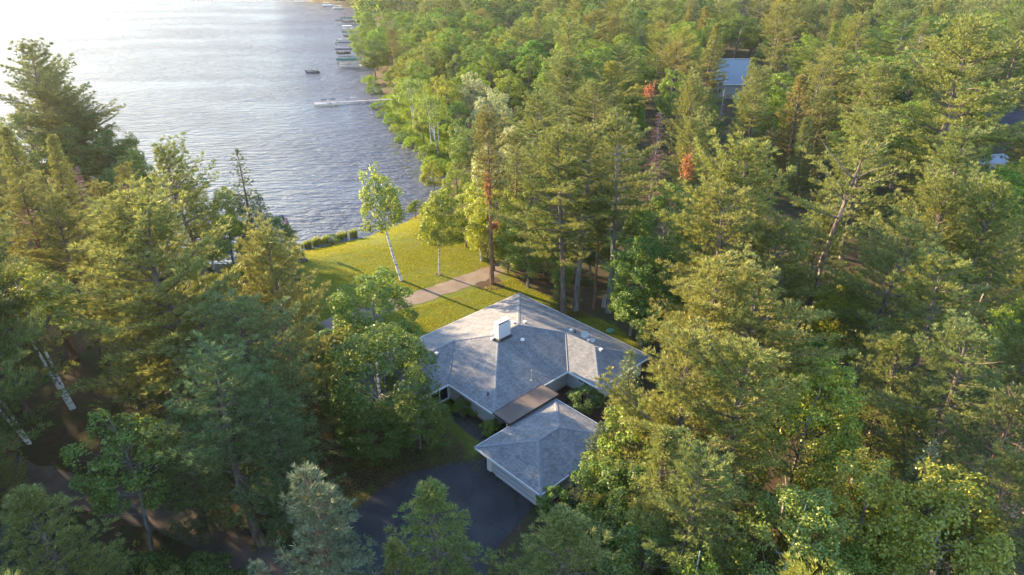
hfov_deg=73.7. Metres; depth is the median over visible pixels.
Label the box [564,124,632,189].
white pine
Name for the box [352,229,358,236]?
grass clump
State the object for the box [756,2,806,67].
white pine
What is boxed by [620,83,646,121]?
poplar tree
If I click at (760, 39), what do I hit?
leafy tree
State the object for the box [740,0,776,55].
white pine
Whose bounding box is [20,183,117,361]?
white pine
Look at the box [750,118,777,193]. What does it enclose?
spruce tree
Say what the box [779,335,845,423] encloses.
leafy tree
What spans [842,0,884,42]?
white pine
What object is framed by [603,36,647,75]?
leafy tree
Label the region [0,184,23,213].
leafy tree
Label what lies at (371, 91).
shrub
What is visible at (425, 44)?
leafy tree
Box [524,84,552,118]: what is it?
leafy tree
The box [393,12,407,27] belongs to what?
leafy tree
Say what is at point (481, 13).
white pine
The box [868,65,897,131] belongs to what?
white pine
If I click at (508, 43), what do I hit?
leafy tree
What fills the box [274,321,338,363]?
leafy tree
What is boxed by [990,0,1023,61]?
white pine
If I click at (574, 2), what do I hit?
white pine
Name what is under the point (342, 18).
boat lift
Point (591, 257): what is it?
leafy tree
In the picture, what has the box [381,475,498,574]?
white pine
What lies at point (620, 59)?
white pine
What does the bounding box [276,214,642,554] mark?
lawn grass
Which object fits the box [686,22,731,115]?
white pine
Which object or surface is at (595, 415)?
courtyard
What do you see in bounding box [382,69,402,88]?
leafy tree
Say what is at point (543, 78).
leafy tree
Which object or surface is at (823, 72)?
white pine
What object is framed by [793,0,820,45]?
white pine
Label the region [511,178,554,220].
leafy tree
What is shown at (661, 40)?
white pine
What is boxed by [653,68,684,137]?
poplar tree
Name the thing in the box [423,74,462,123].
leafy tree
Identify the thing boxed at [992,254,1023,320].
white pine
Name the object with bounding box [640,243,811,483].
white pine
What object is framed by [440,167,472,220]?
poplar tree
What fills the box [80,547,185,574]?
shrub
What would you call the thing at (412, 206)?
leafy tree
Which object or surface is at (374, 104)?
shrub
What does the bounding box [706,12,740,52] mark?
leafy tree
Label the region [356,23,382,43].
leafy tree
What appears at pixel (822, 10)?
white pine
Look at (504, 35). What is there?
leafy tree
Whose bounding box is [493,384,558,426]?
breezeway
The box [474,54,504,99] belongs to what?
leafy tree
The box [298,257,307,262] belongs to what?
fire pit
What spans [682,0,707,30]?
white pine
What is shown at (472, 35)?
leafy tree
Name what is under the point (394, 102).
birch tree
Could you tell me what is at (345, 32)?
boat lift
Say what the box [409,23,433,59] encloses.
leafy tree
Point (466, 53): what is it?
leafy tree
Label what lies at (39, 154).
leafy tree
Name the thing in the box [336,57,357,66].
boat lift
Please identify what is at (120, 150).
leafy tree
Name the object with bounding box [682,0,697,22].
white pine
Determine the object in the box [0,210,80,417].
white pine
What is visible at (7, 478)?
white pine
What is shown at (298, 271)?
leafy tree
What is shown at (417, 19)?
birch tree
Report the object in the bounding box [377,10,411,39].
leafy tree
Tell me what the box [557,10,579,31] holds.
poplar tree
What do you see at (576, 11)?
leafy tree
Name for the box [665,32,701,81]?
leafy tree
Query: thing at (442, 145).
shrub
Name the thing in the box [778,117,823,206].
white pine
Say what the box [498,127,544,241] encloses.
red pine
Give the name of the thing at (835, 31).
white pine
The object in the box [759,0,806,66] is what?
white pine
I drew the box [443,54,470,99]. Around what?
leafy tree
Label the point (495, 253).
leafy tree
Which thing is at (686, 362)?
white pine
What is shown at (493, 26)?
poplar tree
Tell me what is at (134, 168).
leafy tree
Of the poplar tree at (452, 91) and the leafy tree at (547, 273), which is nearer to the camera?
the leafy tree at (547, 273)
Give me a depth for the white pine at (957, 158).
88.06 m
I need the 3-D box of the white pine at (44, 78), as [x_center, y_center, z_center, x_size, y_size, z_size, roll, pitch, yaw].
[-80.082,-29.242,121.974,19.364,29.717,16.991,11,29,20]
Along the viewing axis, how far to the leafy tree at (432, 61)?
210.45 m
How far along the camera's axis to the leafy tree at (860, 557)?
43.28 m
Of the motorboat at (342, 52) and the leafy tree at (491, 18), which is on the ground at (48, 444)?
the leafy tree at (491, 18)
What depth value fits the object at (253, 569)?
36.95 m
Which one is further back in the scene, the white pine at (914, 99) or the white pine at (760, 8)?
the white pine at (760, 8)
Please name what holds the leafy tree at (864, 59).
on the ground at (48, 444)
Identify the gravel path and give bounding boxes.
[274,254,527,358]
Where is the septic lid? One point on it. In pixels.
(610, 330)
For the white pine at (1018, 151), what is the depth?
129.73 m
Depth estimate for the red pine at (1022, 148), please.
116.73 m
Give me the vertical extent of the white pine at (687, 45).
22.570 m
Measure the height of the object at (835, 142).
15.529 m
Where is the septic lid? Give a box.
[606,328,614,333]
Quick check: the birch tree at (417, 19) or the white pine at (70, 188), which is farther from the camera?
the birch tree at (417, 19)
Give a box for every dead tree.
[72,167,95,239]
[640,112,664,200]
[718,74,727,119]
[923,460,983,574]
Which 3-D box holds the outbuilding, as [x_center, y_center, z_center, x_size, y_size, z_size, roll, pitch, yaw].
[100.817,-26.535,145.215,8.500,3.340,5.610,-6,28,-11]
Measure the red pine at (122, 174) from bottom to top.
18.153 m
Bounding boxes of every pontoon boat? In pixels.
[336,39,350,41]
[340,25,355,30]
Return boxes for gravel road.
[1,452,306,574]
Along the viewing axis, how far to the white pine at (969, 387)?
53.33 m
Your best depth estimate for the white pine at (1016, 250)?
85.97 m
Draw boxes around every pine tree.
[0,518,104,574]
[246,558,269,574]
[273,461,413,574]
[614,65,646,122]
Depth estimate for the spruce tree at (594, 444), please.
55.72 m
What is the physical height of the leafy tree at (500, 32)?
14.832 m
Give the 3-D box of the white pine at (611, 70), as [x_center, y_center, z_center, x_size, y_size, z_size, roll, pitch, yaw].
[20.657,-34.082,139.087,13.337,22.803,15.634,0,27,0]
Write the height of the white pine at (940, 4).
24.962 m
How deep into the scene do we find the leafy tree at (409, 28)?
276.02 m
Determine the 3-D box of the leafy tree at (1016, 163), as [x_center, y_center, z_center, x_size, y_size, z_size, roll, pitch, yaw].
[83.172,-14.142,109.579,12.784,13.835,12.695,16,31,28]
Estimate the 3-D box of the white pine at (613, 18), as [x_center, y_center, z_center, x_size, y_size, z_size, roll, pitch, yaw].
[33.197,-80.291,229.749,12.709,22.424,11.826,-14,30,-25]
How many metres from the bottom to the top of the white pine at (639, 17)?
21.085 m
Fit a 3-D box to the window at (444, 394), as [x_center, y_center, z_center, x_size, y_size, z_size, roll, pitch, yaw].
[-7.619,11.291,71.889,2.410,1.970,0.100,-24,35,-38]
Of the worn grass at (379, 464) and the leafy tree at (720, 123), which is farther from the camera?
the leafy tree at (720, 123)
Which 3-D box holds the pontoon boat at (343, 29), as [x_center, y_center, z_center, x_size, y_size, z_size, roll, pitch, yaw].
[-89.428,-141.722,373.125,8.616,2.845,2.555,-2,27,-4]
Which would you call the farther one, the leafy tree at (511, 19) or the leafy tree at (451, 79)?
the leafy tree at (511, 19)
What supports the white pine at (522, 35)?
on the ground at (48, 444)
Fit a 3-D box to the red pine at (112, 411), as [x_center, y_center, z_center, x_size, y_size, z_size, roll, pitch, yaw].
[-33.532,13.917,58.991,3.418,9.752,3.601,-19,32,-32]
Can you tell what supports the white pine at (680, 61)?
on the ground at (48, 444)
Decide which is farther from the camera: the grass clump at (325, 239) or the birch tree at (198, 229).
the grass clump at (325, 239)
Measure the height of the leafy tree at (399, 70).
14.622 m
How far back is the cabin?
209.69 m
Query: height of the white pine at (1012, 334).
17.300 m
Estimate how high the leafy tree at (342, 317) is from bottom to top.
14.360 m
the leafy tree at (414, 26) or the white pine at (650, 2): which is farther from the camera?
the white pine at (650, 2)
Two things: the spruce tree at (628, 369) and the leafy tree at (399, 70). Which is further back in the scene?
the leafy tree at (399, 70)
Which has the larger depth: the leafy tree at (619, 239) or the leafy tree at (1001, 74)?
the leafy tree at (1001, 74)
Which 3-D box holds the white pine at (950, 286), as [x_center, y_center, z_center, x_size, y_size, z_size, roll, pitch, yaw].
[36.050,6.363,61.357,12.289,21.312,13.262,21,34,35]
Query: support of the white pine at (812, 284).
on the ground at (48, 444)
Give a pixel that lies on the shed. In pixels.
(1013, 117)
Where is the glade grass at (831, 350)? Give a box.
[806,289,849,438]
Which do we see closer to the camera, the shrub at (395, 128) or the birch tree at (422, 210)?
the birch tree at (422, 210)
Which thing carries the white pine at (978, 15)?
on the ground at (48, 444)
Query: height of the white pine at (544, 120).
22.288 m
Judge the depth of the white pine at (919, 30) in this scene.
187.23 m
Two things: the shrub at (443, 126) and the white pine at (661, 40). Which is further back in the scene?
the white pine at (661, 40)
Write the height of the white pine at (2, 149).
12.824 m
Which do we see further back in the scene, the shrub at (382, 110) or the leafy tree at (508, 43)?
the leafy tree at (508, 43)
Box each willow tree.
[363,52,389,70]
[454,118,482,157]
[456,71,492,116]
[470,88,512,138]
[471,138,522,194]
[495,120,534,163]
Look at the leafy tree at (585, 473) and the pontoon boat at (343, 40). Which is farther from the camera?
the pontoon boat at (343, 40)
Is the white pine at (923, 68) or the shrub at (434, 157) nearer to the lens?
the shrub at (434, 157)
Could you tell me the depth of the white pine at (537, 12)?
233.80 m
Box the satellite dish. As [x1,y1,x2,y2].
[581,331,588,337]
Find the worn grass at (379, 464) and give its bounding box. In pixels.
[255,352,477,552]
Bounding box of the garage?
[474,398,606,506]
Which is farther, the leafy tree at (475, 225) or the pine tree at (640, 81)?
the pine tree at (640, 81)
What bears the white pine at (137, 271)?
on the ground at (48, 444)
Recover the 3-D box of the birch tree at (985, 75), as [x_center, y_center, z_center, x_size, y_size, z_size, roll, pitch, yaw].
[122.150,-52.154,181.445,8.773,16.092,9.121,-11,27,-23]
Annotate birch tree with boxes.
[0,259,89,409]
[0,309,31,444]
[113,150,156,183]
[186,197,220,269]
[210,185,245,260]
[306,320,441,439]
[357,161,405,280]
[390,85,404,116]
[392,77,434,134]
[409,15,424,32]
[411,93,451,155]
[417,189,462,274]
[418,201,437,218]
[446,8,462,21]
[463,179,493,260]
[488,31,503,55]
[517,17,539,46]
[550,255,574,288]
[583,4,600,24]
[668,545,722,574]
[963,66,992,85]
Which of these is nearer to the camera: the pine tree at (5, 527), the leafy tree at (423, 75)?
the pine tree at (5, 527)
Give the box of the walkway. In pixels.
[450,411,487,441]
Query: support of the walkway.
on the ground at (48, 444)
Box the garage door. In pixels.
[495,464,535,504]
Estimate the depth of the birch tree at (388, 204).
93.59 m
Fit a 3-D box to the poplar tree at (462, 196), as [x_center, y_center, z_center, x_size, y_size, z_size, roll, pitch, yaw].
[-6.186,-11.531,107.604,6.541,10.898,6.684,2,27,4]
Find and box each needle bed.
[476,277,504,289]
[559,302,592,317]
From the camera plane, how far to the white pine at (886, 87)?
111.20 m
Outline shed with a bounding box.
[986,109,1023,135]
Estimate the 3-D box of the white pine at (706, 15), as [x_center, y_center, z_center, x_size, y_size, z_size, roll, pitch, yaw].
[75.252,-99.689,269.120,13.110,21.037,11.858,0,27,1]
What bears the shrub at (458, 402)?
on the flower bed at (477, 421)
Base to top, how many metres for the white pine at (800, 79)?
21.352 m
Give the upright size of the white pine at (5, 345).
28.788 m
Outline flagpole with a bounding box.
[280,214,288,227]
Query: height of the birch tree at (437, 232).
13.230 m
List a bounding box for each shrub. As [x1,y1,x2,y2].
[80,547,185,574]
[168,550,248,574]
[326,233,341,244]
[361,74,378,85]
[365,84,382,93]
[369,100,386,109]
[375,109,392,117]
[383,113,399,123]
[388,123,403,131]
[393,130,415,142]
[399,108,412,117]
[401,136,424,148]
[406,124,420,133]
[413,144,438,159]
[420,155,446,174]
[421,125,440,138]
[428,140,450,155]
[438,124,453,135]
[451,396,471,416]
[470,410,478,416]
[478,418,500,436]
[535,482,573,519]
[566,384,604,414]
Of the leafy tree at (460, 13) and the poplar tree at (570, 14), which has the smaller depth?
the poplar tree at (570, 14)
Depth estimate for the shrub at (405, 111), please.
189.89 m
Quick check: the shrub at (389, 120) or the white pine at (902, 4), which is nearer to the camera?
the shrub at (389, 120)
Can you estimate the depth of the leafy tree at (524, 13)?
301.42 m
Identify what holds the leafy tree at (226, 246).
on the ground at (48, 444)
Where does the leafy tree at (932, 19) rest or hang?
on the ground at (48, 444)
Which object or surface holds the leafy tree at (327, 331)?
on the ground at (48, 444)
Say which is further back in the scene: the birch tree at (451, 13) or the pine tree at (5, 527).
the birch tree at (451, 13)
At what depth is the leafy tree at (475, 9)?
316.15 m
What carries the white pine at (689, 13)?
on the ground at (48, 444)
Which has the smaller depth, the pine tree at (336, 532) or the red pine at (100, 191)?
the pine tree at (336, 532)
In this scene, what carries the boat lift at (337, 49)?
in the lake
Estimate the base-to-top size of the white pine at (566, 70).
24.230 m
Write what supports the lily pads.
on the lake
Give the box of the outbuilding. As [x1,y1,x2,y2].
[973,154,1008,170]
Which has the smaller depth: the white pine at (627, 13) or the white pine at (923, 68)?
the white pine at (923, 68)
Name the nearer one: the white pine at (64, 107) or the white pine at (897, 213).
the white pine at (897, 213)
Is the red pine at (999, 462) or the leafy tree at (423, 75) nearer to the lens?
the red pine at (999, 462)
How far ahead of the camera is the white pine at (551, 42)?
216.80 m
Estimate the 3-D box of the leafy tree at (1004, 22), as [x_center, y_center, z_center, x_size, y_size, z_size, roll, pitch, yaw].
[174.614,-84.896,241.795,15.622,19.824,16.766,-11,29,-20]
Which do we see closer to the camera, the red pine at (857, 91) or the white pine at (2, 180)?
the white pine at (2, 180)
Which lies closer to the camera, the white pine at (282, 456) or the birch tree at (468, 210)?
the white pine at (282, 456)
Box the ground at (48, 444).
[0,0,1023,574]
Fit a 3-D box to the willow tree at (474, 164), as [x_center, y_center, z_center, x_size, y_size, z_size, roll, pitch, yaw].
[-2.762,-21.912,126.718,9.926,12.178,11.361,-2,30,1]
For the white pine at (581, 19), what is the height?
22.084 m
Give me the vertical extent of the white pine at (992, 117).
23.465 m
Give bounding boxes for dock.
[314,99,390,106]
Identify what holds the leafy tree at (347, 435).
on the ground at (48, 444)
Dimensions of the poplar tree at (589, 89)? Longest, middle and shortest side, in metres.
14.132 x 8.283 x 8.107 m
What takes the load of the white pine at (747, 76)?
on the ground at (48, 444)
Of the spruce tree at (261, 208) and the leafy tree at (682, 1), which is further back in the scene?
the leafy tree at (682, 1)
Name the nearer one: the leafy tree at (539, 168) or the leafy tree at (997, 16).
the leafy tree at (539, 168)
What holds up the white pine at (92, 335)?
on the ground at (48, 444)
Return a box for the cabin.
[699,59,753,98]
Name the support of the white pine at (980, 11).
on the ground at (48, 444)
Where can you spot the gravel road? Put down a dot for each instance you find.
(235, 543)
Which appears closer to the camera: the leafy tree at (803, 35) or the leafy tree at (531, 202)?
the leafy tree at (531, 202)
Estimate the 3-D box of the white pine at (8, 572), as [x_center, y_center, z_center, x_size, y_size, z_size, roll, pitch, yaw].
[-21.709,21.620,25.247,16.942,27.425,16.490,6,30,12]
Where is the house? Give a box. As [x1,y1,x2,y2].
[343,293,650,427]
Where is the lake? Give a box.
[0,0,449,263]
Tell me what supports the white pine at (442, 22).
on the ground at (48, 444)
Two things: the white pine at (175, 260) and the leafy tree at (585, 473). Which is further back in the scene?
the white pine at (175, 260)
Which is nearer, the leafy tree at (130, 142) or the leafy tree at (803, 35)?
the leafy tree at (130, 142)
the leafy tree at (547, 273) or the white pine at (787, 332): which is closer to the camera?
the white pine at (787, 332)
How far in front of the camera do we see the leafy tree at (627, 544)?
43.57 m
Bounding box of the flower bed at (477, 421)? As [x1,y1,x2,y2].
[449,398,505,433]
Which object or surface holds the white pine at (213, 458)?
on the ground at (48, 444)
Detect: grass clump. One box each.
[302,241,307,248]
[307,239,311,247]
[314,236,320,245]
[322,235,328,243]
[339,231,343,238]
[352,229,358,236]
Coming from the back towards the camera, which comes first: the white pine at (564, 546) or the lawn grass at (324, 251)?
the lawn grass at (324, 251)
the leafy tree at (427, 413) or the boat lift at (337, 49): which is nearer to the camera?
the leafy tree at (427, 413)
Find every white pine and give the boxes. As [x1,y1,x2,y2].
[0,36,126,188]
[0,122,17,165]
[0,126,82,271]
[0,166,35,265]
[0,208,46,297]
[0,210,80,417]
[0,290,60,489]
[0,348,60,560]
[0,451,39,550]
[0,482,180,574]
[2,566,19,574]
[7,102,34,145]
[15,85,117,191]
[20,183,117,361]
[22,57,99,150]
[29,98,69,139]
[40,96,118,177]
[42,133,97,250]
[48,168,303,437]
[52,197,203,430]
[56,216,97,265]
[59,163,82,211]
[91,245,191,376]
[142,408,240,544]
[144,330,323,547]
[151,131,244,291]
[157,278,356,493]
[158,221,214,321]
[190,271,235,333]
[209,207,352,440]
[231,374,346,548]
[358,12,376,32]
[377,12,395,56]
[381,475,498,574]
[381,540,416,574]
[432,17,452,60]
[471,8,491,37]
[480,118,620,314]
[489,501,619,574]
[497,19,542,82]
[505,89,585,203]
[519,7,549,71]
[527,18,596,143]
[528,48,599,148]
[532,0,563,25]
[538,16,562,57]
[547,120,629,311]
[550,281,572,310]
[555,80,622,187]
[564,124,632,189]
[565,0,589,18]
[565,24,603,76]
[566,315,751,542]
[570,12,589,49]
[570,139,628,223]
[575,8,619,64]
[576,107,667,313]
[584,61,645,168]
[586,42,661,135]
[594,0,631,20]
[595,14,629,45]
[602,424,735,574]
[615,7,634,47]
[618,15,638,43]
[622,8,648,44]
[624,424,759,574]
[636,0,660,20]
[636,328,809,563]
[639,0,683,34]
[640,175,778,386]
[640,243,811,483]
[641,67,721,189]
[642,20,683,88]
[642,28,680,98]
[642,39,707,125]
[651,26,704,97]
[652,252,856,483]
[655,128,797,359]
[662,107,721,237]
[681,10,696,43]
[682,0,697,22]
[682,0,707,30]
[685,85,728,160]
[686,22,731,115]
[695,6,714,60]
[714,0,745,47]
[718,62,779,184]
[721,207,823,376]
[726,57,767,163]
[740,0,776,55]
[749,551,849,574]
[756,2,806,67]
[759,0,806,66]
[764,49,785,98]
[768,127,918,347]
[769,73,834,178]
[771,202,851,336]
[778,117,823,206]
[782,38,838,96]
[785,331,923,487]
[788,53,850,140]
[790,0,808,47]
[790,106,901,259]
[790,183,853,269]
[791,0,810,44]
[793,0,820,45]
[796,0,852,60]
[799,83,843,165]
[800,0,841,46]
[802,43,867,138]
[811,55,914,219]
[815,22,839,87]
[820,212,988,393]
[834,10,881,76]
[834,12,876,63]
[838,241,999,441]
[839,3,854,42]
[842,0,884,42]
[853,0,896,40]
[857,155,993,373]
[857,308,1023,515]
[861,9,1023,236]
[866,9,924,61]
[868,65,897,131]
[873,206,934,274]
[874,0,921,39]
[875,225,919,326]
[887,125,1003,250]
[890,0,921,35]
[890,89,924,168]
[895,20,941,98]
[900,161,1023,382]
[902,43,941,108]
[904,109,975,198]
[910,137,981,229]
[911,56,969,131]
[919,5,942,60]
[920,80,1023,175]
[929,0,958,34]
[941,335,1023,480]
[943,48,1007,106]
[944,13,989,54]
[946,41,992,107]
[963,292,1023,432]
[973,5,991,20]
[979,218,1023,308]
[988,5,1023,102]
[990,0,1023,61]
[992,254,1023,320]
[996,107,1023,168]
[1012,236,1023,291]
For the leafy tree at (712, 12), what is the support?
on the ground at (48, 444)
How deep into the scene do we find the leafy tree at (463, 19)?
298.29 m
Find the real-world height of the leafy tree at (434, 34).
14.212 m
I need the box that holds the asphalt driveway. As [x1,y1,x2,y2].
[342,459,530,574]
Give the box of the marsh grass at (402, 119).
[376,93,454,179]
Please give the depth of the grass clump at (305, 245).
111.43 m
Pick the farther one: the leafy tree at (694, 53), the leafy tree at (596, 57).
the leafy tree at (694, 53)
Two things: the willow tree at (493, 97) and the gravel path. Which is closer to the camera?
the gravel path
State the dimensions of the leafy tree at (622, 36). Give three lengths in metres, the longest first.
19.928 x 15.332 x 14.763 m
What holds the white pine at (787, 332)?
on the ground at (48, 444)
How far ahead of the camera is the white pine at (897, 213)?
86.58 m
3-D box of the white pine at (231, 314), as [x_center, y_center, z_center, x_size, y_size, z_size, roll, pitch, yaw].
[-21.260,8.699,57.948,14.366,20.258,14.760,20,33,34]
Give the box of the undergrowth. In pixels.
[3,115,1023,573]
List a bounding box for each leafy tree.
[0,107,74,188]
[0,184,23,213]
[41,121,113,195]
[59,408,185,550]
[82,120,145,178]
[84,137,139,182]
[88,167,155,226]
[107,165,167,198]
[205,214,256,288]
[252,251,301,291]
[259,216,300,255]
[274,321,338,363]
[288,328,359,396]
[326,266,421,372]
[333,401,408,466]
[346,24,381,51]
[352,37,389,76]
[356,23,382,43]
[357,12,376,34]
[363,30,391,57]
[364,27,391,68]
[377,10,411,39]
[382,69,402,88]
[382,389,452,451]
[389,52,425,87]
[392,32,415,66]
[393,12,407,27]
[397,11,424,31]
[400,21,426,59]
[400,22,421,46]
[400,59,435,101]
[404,45,448,79]
[405,40,441,80]
[405,200,422,217]
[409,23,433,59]
[410,81,432,112]
[419,7,455,42]
[420,31,447,59]
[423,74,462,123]
[430,27,472,76]
[431,28,464,73]
[440,16,463,33]
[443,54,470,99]
[444,76,463,100]
[445,100,470,133]
[446,129,492,178]
[449,222,478,246]
[452,10,467,25]
[453,63,491,104]
[456,40,492,75]
[457,14,478,36]
[458,12,492,45]
[459,29,485,60]
[463,215,495,258]
[466,49,495,95]
[466,186,519,270]
[469,7,485,21]
[472,10,496,35]
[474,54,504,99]
[483,94,510,121]
[484,26,507,48]
[487,11,505,28]
[492,40,530,82]
[493,222,526,273]
[495,26,529,64]
[495,211,565,287]
[506,1,534,28]
[507,109,533,135]
[509,78,528,111]
[510,40,550,90]
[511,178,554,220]
[513,53,543,91]
[515,12,533,33]
[519,13,541,28]
[522,217,572,274]
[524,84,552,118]
[524,145,554,182]
[531,47,587,120]
[539,8,572,46]
[549,31,595,72]
[561,8,586,25]
[565,218,619,274]
[570,453,653,536]
[571,44,627,96]
[577,548,651,574]
[581,404,666,512]
[588,458,685,574]
[589,21,622,45]
[590,33,642,78]
[595,16,621,33]
[601,228,656,282]
[601,513,693,574]
[602,7,630,28]
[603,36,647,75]
[603,234,677,345]
[606,46,660,96]
[607,268,655,335]
[615,97,646,152]
[624,182,700,292]
[629,285,694,363]
[631,11,650,37]
[632,22,662,59]
[645,6,684,38]
[665,20,703,58]
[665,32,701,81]
[672,0,696,17]
[679,92,723,132]
[682,45,719,91]
[696,7,723,36]
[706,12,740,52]
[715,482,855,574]
[718,13,763,58]
[734,80,794,146]
[734,355,866,517]
[743,14,769,51]
[753,34,792,74]
[759,72,805,139]
[776,446,939,574]
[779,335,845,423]
[786,540,891,574]
[788,34,830,74]
[800,16,840,63]
[806,271,881,363]
[816,55,868,107]
[820,4,846,38]
[823,50,876,113]
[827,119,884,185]
[848,28,888,57]
[848,457,1016,574]
[851,26,890,54]
[852,55,905,99]
[859,34,902,66]
[873,100,943,188]
[877,49,953,133]
[879,17,908,53]
[892,16,947,59]
[911,16,951,71]
[964,166,1023,244]
[965,114,993,162]
[984,12,1005,40]
[986,43,1023,81]
[986,297,1023,383]
[989,18,1016,42]
[991,157,1023,239]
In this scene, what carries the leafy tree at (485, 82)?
on the ground at (48, 444)
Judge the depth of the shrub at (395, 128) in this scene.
178.59 m
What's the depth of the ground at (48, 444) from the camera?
84.07 m
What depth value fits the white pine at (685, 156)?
98.77 m
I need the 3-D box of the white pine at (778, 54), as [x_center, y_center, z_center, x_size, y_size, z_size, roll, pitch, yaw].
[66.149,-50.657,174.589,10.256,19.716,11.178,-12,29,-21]
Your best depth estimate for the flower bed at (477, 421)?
69.80 m
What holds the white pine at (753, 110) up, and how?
on the ground at (48, 444)
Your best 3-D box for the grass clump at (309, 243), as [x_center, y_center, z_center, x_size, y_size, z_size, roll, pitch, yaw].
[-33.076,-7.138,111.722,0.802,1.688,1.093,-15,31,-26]
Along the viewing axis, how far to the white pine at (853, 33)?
200.68 m
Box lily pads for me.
[390,143,421,182]
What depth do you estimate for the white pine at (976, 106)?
103.19 m
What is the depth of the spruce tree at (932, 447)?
47.10 m
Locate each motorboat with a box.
[336,51,350,53]
[338,62,356,65]
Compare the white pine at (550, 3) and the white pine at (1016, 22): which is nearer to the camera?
the white pine at (1016, 22)
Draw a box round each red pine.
[0,170,102,359]
[71,179,137,282]
[99,402,149,490]
[112,159,160,282]
[384,27,403,73]
[468,104,511,283]
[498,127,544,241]
[585,184,612,309]
[764,3,795,73]
[831,61,885,152]
[903,382,1023,555]
[913,439,1023,574]
[990,122,1023,202]
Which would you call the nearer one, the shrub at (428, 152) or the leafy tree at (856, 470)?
the leafy tree at (856, 470)
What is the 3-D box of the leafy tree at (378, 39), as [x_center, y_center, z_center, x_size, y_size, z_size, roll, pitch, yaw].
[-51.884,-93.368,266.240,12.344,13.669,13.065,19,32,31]
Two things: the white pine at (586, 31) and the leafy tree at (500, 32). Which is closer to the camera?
the white pine at (586, 31)
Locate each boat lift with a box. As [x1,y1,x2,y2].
[335,48,351,52]
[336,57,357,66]
[340,17,355,22]
[342,30,358,37]
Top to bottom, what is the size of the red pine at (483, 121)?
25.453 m
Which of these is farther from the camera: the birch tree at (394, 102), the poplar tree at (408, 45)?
the poplar tree at (408, 45)
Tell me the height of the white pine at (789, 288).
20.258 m
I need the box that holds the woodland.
[346,0,1023,30]
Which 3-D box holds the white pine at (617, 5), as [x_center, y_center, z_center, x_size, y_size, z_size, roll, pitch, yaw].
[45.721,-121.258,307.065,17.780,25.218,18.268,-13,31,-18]
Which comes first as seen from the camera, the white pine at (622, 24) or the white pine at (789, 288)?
the white pine at (789, 288)
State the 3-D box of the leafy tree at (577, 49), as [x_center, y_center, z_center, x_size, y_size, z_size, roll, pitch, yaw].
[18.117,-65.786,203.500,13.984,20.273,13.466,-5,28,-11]
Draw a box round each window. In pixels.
[430,387,448,401]
[577,379,595,390]
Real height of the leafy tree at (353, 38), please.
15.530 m
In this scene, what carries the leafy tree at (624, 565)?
on the ground at (48, 444)
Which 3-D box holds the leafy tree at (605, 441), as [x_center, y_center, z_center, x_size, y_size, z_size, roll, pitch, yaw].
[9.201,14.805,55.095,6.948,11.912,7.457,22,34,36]
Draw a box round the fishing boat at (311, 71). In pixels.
[305,69,319,72]
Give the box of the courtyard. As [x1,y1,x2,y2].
[556,385,612,423]
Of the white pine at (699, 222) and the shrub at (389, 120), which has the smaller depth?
the white pine at (699, 222)
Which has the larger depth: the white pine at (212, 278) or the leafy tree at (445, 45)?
the leafy tree at (445, 45)
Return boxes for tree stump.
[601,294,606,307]
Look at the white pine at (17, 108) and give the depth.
144.24 m
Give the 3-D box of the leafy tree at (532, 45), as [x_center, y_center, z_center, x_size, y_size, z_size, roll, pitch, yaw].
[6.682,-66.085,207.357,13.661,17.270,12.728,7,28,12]
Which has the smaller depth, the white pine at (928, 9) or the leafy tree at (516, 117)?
the leafy tree at (516, 117)
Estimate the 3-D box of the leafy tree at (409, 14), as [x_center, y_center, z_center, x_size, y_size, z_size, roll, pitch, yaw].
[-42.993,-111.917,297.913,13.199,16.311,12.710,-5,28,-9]
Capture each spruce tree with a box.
[227,148,271,289]
[250,193,307,319]
[563,421,613,515]
[603,348,645,458]
[633,20,647,75]
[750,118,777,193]
[777,53,793,101]
[868,438,941,574]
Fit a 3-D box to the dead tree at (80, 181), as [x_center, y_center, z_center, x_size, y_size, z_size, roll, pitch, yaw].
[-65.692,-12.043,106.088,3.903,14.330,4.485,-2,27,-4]
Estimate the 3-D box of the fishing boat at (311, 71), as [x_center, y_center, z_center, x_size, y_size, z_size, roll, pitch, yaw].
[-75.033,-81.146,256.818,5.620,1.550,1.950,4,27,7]
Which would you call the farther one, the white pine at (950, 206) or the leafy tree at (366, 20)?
the leafy tree at (366, 20)
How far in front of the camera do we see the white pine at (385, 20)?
277.39 m
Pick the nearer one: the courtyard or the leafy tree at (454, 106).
the courtyard
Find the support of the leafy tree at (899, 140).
on the ground at (48, 444)
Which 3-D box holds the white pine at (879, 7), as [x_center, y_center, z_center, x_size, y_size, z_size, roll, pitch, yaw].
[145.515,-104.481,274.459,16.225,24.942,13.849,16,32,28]
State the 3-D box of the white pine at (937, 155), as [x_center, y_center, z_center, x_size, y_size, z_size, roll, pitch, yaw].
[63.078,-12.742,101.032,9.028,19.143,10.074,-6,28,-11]
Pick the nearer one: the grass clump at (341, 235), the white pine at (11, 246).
the white pine at (11, 246)
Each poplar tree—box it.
[390,28,412,67]
[412,107,430,144]
[419,158,443,193]
[435,79,462,115]
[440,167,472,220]
[447,118,469,176]
[454,179,493,234]
[476,39,496,62]
[489,17,506,41]
[492,69,524,108]
[522,99,540,128]
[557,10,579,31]
[581,77,605,114]
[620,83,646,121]
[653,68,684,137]
[699,18,719,57]
[903,33,924,66]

